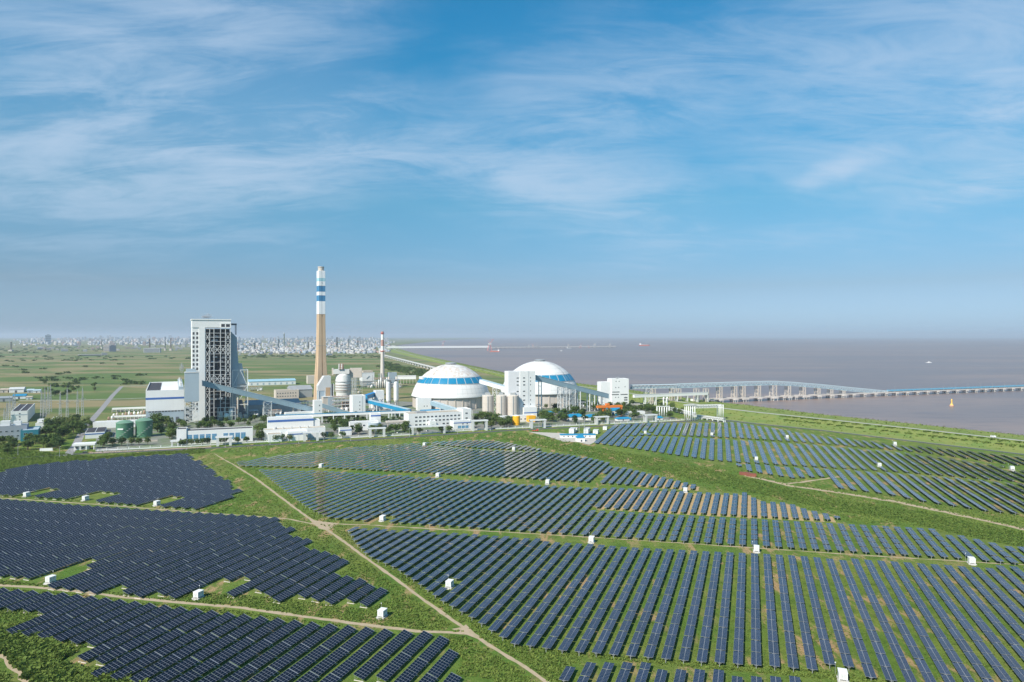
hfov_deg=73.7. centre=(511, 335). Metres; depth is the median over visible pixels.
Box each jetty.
[491,346,615,348]
[709,382,1023,402]
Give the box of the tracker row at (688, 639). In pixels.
[679,551,708,663]
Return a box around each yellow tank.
[513,415,519,424]
[526,415,535,422]
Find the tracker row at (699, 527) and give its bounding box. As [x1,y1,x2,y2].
[692,516,704,541]
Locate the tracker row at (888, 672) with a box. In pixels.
[839,560,896,681]
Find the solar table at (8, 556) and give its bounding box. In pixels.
[0,552,18,560]
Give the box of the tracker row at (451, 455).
[411,449,466,471]
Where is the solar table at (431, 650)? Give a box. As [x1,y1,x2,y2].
[419,635,448,663]
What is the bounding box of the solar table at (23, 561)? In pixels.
[4,554,43,567]
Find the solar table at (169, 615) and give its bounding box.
[144,606,186,629]
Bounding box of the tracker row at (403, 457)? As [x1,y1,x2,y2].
[370,446,436,468]
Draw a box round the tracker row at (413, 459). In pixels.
[382,446,449,471]
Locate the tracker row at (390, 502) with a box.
[352,478,441,519]
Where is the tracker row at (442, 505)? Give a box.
[408,481,487,522]
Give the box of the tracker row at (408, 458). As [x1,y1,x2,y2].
[375,446,442,471]
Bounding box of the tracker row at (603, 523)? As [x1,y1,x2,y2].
[591,511,614,535]
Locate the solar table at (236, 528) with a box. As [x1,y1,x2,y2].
[223,524,247,535]
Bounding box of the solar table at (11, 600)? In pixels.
[0,590,38,607]
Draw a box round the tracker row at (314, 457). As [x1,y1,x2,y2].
[282,447,350,465]
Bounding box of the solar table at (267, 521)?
[255,517,278,526]
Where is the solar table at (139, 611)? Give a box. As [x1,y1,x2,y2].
[112,603,156,625]
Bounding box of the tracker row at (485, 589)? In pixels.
[459,538,540,611]
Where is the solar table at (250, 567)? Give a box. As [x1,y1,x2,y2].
[239,558,269,574]
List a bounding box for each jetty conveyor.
[630,384,650,403]
[650,384,676,399]
[677,381,889,401]
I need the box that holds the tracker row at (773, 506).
[770,502,776,518]
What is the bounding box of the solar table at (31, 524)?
[15,520,47,529]
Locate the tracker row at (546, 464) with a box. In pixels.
[523,454,563,477]
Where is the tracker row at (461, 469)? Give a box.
[453,450,504,473]
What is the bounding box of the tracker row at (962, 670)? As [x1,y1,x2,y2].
[890,561,974,681]
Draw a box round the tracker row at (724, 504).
[720,493,728,514]
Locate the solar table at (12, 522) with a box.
[0,518,27,527]
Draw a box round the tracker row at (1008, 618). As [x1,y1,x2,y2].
[958,566,1023,639]
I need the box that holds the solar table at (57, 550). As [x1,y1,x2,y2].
[41,544,77,556]
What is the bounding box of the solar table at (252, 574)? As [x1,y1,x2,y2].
[243,569,262,580]
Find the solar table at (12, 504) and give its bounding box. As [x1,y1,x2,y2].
[0,500,27,507]
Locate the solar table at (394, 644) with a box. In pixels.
[381,629,412,656]
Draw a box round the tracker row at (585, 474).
[577,461,603,482]
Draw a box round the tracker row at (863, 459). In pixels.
[848,447,876,469]
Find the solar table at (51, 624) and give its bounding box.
[22,614,72,635]
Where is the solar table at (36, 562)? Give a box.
[17,555,56,569]
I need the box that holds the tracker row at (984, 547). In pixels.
[973,539,1003,564]
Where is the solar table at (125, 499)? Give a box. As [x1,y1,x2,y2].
[113,496,139,504]
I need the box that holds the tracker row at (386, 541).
[363,529,409,552]
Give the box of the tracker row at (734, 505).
[731,493,737,514]
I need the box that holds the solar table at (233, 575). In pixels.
[224,570,243,582]
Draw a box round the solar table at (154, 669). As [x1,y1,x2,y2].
[130,654,180,681]
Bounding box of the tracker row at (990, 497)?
[954,477,1017,514]
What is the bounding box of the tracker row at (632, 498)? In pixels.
[623,489,640,508]
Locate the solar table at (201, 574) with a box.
[189,565,221,579]
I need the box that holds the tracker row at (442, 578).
[425,536,498,589]
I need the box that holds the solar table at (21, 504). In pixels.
[8,501,36,508]
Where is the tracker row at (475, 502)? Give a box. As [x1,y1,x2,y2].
[437,482,510,527]
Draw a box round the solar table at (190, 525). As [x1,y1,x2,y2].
[176,520,203,530]
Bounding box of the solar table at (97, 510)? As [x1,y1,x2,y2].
[84,506,110,514]
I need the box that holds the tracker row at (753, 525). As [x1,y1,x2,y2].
[751,519,757,544]
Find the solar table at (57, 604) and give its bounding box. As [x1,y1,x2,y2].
[37,594,83,614]
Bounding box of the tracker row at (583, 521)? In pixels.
[570,510,595,536]
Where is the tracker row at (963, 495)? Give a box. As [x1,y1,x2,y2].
[931,475,988,511]
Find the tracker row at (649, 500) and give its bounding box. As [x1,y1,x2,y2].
[642,488,658,509]
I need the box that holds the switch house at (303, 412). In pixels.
[284,411,312,414]
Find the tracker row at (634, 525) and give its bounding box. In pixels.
[624,513,643,537]
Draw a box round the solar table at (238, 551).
[224,545,252,559]
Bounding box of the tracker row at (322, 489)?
[296,473,366,498]
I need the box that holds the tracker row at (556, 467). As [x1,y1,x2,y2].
[538,455,574,478]
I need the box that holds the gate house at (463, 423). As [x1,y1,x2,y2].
[450,419,470,429]
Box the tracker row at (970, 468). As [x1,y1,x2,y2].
[950,458,990,478]
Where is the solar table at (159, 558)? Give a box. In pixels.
[143,551,176,566]
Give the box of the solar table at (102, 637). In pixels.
[86,622,134,647]
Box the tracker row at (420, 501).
[391,480,464,517]
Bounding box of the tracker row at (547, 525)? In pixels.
[539,487,588,531]
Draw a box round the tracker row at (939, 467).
[914,453,954,476]
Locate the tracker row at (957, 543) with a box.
[946,535,972,556]
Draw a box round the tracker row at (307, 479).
[280,471,334,487]
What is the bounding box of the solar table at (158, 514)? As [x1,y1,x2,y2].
[146,510,171,518]
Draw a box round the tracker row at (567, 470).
[555,457,586,479]
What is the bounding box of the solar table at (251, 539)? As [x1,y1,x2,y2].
[238,533,264,546]
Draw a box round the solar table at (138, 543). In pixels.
[123,537,154,549]
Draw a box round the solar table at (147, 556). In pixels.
[131,550,164,563]
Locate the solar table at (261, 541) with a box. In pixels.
[248,535,274,547]
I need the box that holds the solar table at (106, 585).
[88,576,128,595]
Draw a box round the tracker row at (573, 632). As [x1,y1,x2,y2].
[558,547,626,650]
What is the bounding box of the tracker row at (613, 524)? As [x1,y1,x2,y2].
[603,512,624,535]
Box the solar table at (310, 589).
[298,586,317,599]
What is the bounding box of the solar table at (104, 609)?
[82,599,126,621]
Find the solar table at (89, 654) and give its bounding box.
[78,644,109,663]
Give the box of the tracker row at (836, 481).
[824,468,843,488]
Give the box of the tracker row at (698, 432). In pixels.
[696,422,701,435]
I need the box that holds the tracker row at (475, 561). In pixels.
[453,536,509,578]
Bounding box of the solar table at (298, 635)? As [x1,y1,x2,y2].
[283,622,319,647]
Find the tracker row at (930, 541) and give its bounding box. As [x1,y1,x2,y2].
[917,528,947,556]
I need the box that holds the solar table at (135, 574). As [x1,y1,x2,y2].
[124,564,159,580]
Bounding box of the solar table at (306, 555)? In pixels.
[293,549,319,561]
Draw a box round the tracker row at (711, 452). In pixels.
[709,438,713,459]
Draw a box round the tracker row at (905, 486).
[886,472,925,502]
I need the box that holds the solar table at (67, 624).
[37,616,87,637]
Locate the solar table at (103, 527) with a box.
[80,524,110,534]
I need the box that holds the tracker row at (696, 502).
[691,492,701,512]
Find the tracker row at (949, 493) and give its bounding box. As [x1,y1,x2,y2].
[921,475,971,507]
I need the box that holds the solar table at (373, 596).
[360,587,387,607]
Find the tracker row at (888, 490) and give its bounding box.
[865,471,895,494]
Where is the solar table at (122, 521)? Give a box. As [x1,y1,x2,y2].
[108,517,136,526]
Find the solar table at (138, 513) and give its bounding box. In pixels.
[124,509,150,517]
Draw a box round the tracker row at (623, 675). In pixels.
[615,662,632,681]
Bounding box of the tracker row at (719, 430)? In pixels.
[718,422,721,436]
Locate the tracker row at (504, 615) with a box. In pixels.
[488,543,571,630]
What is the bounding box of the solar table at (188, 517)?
[178,512,203,522]
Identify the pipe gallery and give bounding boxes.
[112,407,145,412]
[114,415,145,419]
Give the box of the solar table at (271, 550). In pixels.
[253,545,280,558]
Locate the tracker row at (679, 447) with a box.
[675,437,684,454]
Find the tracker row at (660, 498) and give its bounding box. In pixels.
[651,489,667,512]
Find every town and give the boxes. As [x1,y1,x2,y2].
[13,336,190,344]
[237,337,394,353]
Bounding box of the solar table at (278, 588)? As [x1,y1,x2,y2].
[264,578,295,597]
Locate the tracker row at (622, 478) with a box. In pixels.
[616,469,632,483]
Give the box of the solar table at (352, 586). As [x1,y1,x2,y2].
[338,578,366,594]
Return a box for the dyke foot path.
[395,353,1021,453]
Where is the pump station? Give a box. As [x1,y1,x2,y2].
[348,412,380,430]
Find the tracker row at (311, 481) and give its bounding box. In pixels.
[283,472,339,489]
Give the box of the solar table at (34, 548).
[15,542,52,554]
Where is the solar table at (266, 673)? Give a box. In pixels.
[246,666,277,681]
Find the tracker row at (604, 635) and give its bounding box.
[592,548,649,653]
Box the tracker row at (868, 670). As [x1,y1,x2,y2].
[826,558,876,677]
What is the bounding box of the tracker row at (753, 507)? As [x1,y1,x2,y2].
[751,497,756,515]
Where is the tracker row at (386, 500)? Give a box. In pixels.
[344,478,435,518]
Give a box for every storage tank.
[116,420,134,438]
[135,418,153,437]
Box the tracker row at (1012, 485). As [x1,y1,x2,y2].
[1006,482,1023,491]
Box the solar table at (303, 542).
[286,538,311,551]
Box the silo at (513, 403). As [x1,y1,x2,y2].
[508,392,518,414]
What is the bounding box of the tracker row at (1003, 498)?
[968,479,1023,510]
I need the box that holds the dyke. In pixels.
[386,348,1023,453]
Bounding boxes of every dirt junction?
[310,520,337,529]
[453,625,482,640]
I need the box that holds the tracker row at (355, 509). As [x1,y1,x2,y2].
[334,476,430,518]
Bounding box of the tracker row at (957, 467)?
[937,456,978,477]
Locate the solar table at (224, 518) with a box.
[212,514,235,524]
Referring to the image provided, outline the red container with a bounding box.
[746,473,756,476]
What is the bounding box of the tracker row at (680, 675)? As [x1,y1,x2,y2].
[674,669,686,681]
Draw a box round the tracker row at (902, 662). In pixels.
[851,558,916,681]
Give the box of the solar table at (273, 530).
[260,525,285,536]
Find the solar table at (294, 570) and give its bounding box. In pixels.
[281,562,309,576]
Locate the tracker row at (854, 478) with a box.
[844,469,868,490]
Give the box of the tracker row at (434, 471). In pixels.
[432,449,486,472]
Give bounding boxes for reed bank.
[0,624,148,681]
[494,432,1023,546]
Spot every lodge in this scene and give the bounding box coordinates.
[500,414,532,421]
[575,435,584,441]
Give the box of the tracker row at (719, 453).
[717,439,722,460]
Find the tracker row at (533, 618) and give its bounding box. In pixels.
[510,544,593,646]
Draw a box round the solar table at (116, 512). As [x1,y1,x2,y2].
[103,508,130,516]
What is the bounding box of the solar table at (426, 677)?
[419,673,436,681]
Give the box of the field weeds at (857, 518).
[218,433,1023,545]
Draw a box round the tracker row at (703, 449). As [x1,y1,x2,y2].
[700,438,706,458]
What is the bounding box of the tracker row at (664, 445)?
[659,436,669,452]
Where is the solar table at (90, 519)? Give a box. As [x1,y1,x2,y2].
[77,515,105,523]
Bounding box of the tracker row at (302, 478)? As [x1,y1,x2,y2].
[278,471,327,485]
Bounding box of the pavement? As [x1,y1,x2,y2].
[90,446,210,452]
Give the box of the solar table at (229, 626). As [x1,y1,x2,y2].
[212,614,250,638]
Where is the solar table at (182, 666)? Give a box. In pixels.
[148,656,198,681]
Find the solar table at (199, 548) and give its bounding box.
[184,542,213,556]
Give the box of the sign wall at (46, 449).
[40,448,53,450]
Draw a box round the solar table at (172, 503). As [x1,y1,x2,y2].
[161,499,184,508]
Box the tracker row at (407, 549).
[383,532,435,565]
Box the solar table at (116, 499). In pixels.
[105,495,129,503]
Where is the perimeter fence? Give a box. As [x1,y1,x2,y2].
[96,417,698,450]
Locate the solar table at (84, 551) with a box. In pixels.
[66,545,101,558]
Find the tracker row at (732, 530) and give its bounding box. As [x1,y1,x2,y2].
[727,518,735,546]
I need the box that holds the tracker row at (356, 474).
[293,473,359,496]
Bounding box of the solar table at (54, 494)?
[44,490,68,497]
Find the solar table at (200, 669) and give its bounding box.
[172,659,218,681]
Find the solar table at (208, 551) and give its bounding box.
[183,548,213,561]
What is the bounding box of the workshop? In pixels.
[274,389,298,398]
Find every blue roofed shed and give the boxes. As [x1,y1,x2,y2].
[565,414,582,419]
[586,414,599,419]
[615,417,629,420]
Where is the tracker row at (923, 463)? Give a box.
[904,452,942,474]
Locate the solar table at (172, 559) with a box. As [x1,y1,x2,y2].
[156,552,188,565]
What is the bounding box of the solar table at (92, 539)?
[73,534,106,545]
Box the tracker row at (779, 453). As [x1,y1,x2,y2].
[771,441,787,464]
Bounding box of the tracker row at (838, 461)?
[821,445,845,467]
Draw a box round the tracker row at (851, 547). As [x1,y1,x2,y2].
[837,523,856,553]
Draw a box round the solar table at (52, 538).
[38,532,72,543]
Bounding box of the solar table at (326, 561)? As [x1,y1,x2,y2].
[313,554,339,570]
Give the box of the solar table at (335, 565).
[322,558,348,574]
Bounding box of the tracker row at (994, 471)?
[973,461,1015,480]
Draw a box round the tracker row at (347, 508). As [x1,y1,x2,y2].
[326,477,421,516]
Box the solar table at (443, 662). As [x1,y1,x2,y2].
[427,649,458,679]
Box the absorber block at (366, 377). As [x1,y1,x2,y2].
[360,370,374,385]
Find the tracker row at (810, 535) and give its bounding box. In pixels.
[805,522,818,551]
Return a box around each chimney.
[312,266,326,405]
[380,331,384,381]
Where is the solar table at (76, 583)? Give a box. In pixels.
[62,573,102,591]
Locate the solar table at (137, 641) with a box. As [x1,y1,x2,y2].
[120,626,167,652]
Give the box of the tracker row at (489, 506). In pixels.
[457,484,525,526]
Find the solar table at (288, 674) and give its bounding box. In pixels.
[271,668,297,681]
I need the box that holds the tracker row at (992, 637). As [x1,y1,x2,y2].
[930,564,1023,681]
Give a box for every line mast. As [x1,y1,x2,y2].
[3,403,8,419]
[8,395,10,419]
[40,388,42,418]
[41,388,45,416]
[46,387,50,414]
[49,384,51,411]
[57,393,61,416]
[66,389,70,416]
[81,386,83,415]
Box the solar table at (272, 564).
[258,557,286,573]
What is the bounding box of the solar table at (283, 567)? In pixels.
[270,559,298,576]
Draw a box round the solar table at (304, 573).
[290,566,318,583]
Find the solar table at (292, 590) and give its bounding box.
[273,583,304,603]
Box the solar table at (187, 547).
[173,541,202,553]
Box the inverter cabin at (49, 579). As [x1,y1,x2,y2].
[43,574,55,584]
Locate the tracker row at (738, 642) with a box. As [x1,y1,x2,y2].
[733,553,745,664]
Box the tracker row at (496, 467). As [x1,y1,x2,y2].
[480,450,530,475]
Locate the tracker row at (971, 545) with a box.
[957,535,988,562]
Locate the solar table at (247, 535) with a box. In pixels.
[235,529,260,541]
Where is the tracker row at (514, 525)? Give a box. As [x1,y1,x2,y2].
[507,486,565,531]
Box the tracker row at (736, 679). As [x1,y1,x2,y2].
[732,676,742,681]
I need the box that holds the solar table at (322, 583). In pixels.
[312,573,339,589]
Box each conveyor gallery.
[202,380,312,419]
[275,410,410,422]
[322,403,348,412]
[365,392,374,407]
[365,399,410,415]
[430,401,456,409]
[479,379,504,409]
[535,375,608,413]
[633,392,707,404]
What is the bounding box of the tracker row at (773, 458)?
[764,441,777,463]
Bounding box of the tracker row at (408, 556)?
[391,532,446,566]
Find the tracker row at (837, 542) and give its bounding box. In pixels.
[826,523,843,553]
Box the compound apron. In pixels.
[531,432,595,444]
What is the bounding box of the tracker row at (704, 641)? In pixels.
[696,552,720,665]
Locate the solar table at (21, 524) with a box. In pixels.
[5,519,36,528]
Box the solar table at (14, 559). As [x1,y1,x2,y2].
[0,553,31,565]
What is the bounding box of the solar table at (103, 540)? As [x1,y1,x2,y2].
[85,535,118,546]
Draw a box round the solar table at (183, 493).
[173,489,194,497]
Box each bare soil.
[601,490,617,509]
[609,490,626,509]
[618,490,635,510]
[628,491,643,510]
[636,474,647,486]
[638,491,652,511]
[647,491,661,512]
[657,491,669,512]
[667,492,678,513]
[676,493,687,513]
[686,493,696,514]
[697,494,705,515]
[706,494,714,515]
[716,495,723,516]
[726,495,732,516]
[736,495,741,517]
[746,495,751,517]
[756,499,760,518]
[766,503,771,518]
[776,504,781,519]
[785,504,792,519]
[796,506,803,520]
[807,511,813,520]
[818,514,824,521]
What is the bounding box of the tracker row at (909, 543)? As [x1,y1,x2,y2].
[893,526,920,555]
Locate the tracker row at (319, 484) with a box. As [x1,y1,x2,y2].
[289,473,351,495]
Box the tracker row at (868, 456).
[858,449,877,462]
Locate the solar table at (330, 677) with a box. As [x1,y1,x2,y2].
[320,673,339,681]
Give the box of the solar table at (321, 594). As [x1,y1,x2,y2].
[311,589,331,602]
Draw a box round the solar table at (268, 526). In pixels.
[257,521,280,532]
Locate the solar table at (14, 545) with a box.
[0,540,29,551]
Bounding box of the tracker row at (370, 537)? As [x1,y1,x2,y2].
[355,529,387,544]
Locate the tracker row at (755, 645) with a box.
[751,553,760,665]
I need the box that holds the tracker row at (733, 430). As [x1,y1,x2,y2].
[730,422,736,437]
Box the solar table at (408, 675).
[394,657,427,681]
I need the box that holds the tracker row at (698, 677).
[693,669,704,681]
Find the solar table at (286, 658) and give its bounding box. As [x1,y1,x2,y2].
[269,643,309,673]
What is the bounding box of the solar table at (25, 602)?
[6,591,52,612]
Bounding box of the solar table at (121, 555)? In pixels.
[104,548,138,561]
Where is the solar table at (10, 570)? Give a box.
[0,566,21,578]
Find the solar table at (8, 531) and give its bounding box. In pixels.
[0,528,17,534]
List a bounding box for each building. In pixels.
[45,334,50,343]
[78,354,101,355]
[103,344,109,350]
[109,345,115,351]
[143,348,160,352]
[177,426,252,444]
[404,407,470,426]
[560,433,595,437]
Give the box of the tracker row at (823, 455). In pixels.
[812,444,836,467]
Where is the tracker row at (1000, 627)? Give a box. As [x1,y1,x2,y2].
[944,565,1023,659]
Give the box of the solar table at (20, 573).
[10,567,34,579]
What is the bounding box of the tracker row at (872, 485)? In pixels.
[854,470,881,492]
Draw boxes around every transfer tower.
[184,369,198,422]
[505,370,536,416]
[597,377,628,404]
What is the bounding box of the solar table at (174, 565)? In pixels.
[154,559,187,575]
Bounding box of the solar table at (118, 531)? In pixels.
[103,526,133,536]
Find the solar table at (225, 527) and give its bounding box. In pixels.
[211,522,237,533]
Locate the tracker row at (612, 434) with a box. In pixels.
[609,424,624,436]
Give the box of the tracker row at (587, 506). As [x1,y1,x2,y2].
[559,488,606,532]
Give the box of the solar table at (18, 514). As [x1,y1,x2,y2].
[5,510,36,518]
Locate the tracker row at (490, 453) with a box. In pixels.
[445,450,497,472]
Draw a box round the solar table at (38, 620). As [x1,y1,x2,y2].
[6,611,57,633]
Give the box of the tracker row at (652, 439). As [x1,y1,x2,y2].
[644,435,655,449]
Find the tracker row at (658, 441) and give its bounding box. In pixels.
[651,436,662,450]
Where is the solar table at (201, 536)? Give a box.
[187,531,215,543]
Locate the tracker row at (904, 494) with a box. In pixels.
[876,472,910,497]
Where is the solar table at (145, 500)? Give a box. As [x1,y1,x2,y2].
[133,497,156,506]
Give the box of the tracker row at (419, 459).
[390,447,452,469]
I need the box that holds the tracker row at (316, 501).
[305,475,386,505]
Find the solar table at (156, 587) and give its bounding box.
[134,579,172,598]
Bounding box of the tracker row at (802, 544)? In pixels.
[794,521,805,548]
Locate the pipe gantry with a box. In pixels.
[684,404,723,420]
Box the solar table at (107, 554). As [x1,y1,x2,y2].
[91,547,126,561]
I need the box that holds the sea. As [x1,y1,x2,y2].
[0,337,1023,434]
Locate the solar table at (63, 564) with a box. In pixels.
[44,557,82,573]
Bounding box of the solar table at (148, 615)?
[129,605,171,627]
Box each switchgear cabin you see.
[569,427,575,433]
[584,427,589,432]
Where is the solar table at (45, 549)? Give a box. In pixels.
[28,543,64,555]
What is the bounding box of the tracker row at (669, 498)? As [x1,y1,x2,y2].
[661,489,676,510]
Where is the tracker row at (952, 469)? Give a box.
[926,455,966,477]
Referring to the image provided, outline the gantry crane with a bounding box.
[596,403,622,415]
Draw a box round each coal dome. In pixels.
[411,362,488,408]
[501,359,578,407]
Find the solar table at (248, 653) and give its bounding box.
[229,639,271,667]
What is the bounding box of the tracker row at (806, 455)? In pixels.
[796,443,815,466]
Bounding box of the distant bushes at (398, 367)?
[0,345,428,386]
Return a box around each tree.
[1,446,12,453]
[9,441,20,448]
[21,440,35,449]
[22,433,33,439]
[24,438,33,449]
[31,434,38,441]
[38,436,49,447]
[40,427,50,436]
[44,420,55,424]
[47,434,61,440]
[49,424,59,428]
[53,437,66,448]
[54,428,66,436]
[57,426,71,437]
[67,421,82,432]
[69,414,80,417]
[75,428,84,433]
[96,438,107,447]
[98,435,109,445]
[109,437,117,445]
[117,437,126,445]
[127,436,134,442]
[135,437,142,442]
[144,436,150,442]
[150,413,162,416]
[153,423,163,431]
[156,415,167,422]
[163,416,173,424]
[166,428,176,437]
[167,423,176,429]
[201,422,208,427]
[204,437,210,444]
[258,431,264,438]
[259,415,266,420]
[259,424,266,430]
[339,431,345,437]
[342,420,349,426]
[354,426,361,434]
[488,420,494,428]
[544,412,554,418]
[551,407,559,414]
[561,413,568,418]
[570,406,579,412]
[614,409,621,416]
[629,412,637,417]
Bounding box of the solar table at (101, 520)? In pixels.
[87,515,116,524]
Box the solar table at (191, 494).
[181,490,202,498]
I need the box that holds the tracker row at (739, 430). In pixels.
[737,422,743,437]
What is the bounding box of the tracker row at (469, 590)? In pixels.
[449,538,529,609]
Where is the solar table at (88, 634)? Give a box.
[70,620,118,645]
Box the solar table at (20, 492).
[9,488,35,496]
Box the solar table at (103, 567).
[84,560,121,574]
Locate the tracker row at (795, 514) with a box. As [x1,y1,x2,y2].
[790,504,797,519]
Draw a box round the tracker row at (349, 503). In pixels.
[323,477,413,514]
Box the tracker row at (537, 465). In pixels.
[517,453,558,476]
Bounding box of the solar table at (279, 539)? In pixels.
[267,534,292,545]
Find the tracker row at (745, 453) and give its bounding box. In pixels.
[740,440,749,463]
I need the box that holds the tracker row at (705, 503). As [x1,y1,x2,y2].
[700,492,710,513]
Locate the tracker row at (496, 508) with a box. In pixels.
[467,484,531,526]
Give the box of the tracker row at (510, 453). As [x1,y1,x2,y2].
[467,451,515,473]
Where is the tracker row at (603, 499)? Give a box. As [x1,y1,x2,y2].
[595,487,615,506]
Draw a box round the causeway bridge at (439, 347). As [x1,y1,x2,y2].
[387,346,487,349]
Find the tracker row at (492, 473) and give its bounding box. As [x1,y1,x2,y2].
[487,452,533,477]
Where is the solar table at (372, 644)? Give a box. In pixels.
[360,628,392,655]
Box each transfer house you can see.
[313,400,321,416]
[350,394,364,411]
[416,397,430,410]
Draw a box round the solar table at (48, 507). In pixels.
[34,503,62,510]
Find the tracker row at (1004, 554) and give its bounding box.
[988,542,1018,562]
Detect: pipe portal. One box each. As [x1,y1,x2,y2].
[215,435,232,445]
[302,431,319,440]
[367,427,385,437]
[409,424,445,434]
[470,419,487,430]
[529,419,546,428]
[594,416,609,424]
[643,414,657,422]
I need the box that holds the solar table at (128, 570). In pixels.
[111,562,147,578]
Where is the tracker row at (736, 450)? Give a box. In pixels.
[733,440,740,461]
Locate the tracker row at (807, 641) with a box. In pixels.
[788,555,817,672]
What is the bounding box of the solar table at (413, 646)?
[402,631,431,658]
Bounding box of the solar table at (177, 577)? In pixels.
[168,566,201,582]
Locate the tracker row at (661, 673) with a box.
[654,669,667,681]
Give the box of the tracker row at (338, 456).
[302,445,376,468]
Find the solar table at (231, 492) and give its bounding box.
[222,488,242,495]
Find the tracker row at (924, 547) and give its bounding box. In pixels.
[905,527,934,558]
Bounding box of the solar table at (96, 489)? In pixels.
[85,486,109,494]
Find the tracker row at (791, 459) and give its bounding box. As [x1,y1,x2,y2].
[780,443,796,464]
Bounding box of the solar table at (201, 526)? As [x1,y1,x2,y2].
[188,521,215,531]
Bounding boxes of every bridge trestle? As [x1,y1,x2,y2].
[650,389,655,403]
[669,389,674,399]
[703,388,708,401]
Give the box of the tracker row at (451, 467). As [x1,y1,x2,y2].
[438,450,490,472]
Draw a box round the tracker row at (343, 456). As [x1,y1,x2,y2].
[308,445,382,466]
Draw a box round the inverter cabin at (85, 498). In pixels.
[81,495,89,500]
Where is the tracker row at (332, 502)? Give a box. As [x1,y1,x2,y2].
[312,475,402,510]
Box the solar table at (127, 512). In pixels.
[114,508,140,516]
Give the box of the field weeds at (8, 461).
[0,448,205,471]
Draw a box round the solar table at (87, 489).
[77,486,100,492]
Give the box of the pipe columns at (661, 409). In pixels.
[656,406,669,415]
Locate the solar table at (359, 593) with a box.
[347,584,374,603]
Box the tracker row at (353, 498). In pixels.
[317,475,408,513]
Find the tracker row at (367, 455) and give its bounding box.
[330,444,404,467]
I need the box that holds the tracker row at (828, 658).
[800,556,834,668]
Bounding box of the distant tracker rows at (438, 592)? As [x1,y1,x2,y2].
[237,422,1023,598]
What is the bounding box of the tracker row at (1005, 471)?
[987,463,1023,480]
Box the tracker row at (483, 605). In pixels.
[468,541,548,617]
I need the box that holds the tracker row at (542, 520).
[528,487,581,530]
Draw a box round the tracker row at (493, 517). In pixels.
[477,485,540,527]
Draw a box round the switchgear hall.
[11,403,34,422]
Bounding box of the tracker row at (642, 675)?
[635,662,650,681]
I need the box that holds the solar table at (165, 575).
[156,564,191,581]
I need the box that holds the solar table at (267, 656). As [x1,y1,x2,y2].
[249,641,290,670]
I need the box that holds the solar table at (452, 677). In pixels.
[443,672,461,681]
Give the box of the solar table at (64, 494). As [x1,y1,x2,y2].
[52,491,78,499]
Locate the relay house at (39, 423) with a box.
[35,418,44,428]
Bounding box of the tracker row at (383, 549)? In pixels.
[369,530,418,556]
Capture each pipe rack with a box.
[330,395,349,411]
[668,407,696,416]
[696,415,725,421]
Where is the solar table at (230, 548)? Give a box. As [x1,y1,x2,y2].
[213,543,242,555]
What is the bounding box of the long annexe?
[93,419,136,427]
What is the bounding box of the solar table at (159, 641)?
[138,628,183,655]
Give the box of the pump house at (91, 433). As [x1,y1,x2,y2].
[85,427,110,438]
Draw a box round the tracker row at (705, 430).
[703,422,708,435]
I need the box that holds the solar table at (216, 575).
[200,567,233,585]
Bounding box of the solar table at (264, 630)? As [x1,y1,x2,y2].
[246,617,284,642]
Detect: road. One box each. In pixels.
[0,421,728,457]
[19,398,133,400]
[65,386,122,454]
[390,352,1023,454]
[394,349,1023,440]
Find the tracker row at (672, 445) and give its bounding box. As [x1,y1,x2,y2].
[667,437,677,453]
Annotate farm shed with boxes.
[0,388,8,392]
[0,396,13,401]
[8,387,25,392]
[13,394,27,398]
[33,389,40,392]
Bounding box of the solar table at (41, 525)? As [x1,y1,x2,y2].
[25,521,57,530]
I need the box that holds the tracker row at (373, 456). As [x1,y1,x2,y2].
[335,443,414,467]
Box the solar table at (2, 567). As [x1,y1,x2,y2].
[0,565,7,570]
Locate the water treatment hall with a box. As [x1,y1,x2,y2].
[264,415,324,441]
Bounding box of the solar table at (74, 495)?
[62,491,88,499]
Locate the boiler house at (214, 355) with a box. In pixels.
[190,319,237,420]
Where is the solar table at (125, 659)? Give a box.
[91,649,143,676]
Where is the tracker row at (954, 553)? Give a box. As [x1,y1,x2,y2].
[928,528,961,557]
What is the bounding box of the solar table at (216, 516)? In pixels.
[200,513,225,522]
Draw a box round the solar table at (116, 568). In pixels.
[98,561,135,575]
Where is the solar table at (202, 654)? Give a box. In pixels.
[192,634,235,662]
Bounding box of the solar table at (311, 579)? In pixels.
[299,570,327,588]
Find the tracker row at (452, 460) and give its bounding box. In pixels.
[424,449,480,472]
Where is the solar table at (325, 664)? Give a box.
[310,647,347,677]
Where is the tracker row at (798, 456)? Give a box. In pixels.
[788,443,806,466]
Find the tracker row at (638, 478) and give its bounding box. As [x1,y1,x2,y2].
[632,472,645,484]
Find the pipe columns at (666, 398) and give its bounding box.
[662,397,668,408]
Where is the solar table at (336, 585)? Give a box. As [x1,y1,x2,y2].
[325,575,353,591]
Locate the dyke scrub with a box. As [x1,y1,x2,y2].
[455,362,1021,449]
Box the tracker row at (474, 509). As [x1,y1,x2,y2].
[447,484,516,525]
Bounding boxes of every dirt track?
[0,584,465,634]
[0,654,29,681]
[4,498,312,523]
[236,466,548,681]
[343,524,447,529]
[448,529,1023,564]
[745,475,1023,529]
[788,476,839,483]
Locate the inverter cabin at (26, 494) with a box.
[22,489,30,497]
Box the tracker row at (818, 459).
[804,444,826,466]
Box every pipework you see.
[249,386,262,390]
[249,409,258,415]
[269,409,281,414]
[362,383,372,387]
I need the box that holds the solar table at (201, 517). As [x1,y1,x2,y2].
[189,513,213,521]
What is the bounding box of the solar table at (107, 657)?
[95,646,126,665]
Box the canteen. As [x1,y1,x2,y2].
[20,426,40,440]
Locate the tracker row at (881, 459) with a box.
[866,449,897,470]
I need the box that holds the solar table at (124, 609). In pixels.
[97,601,141,623]

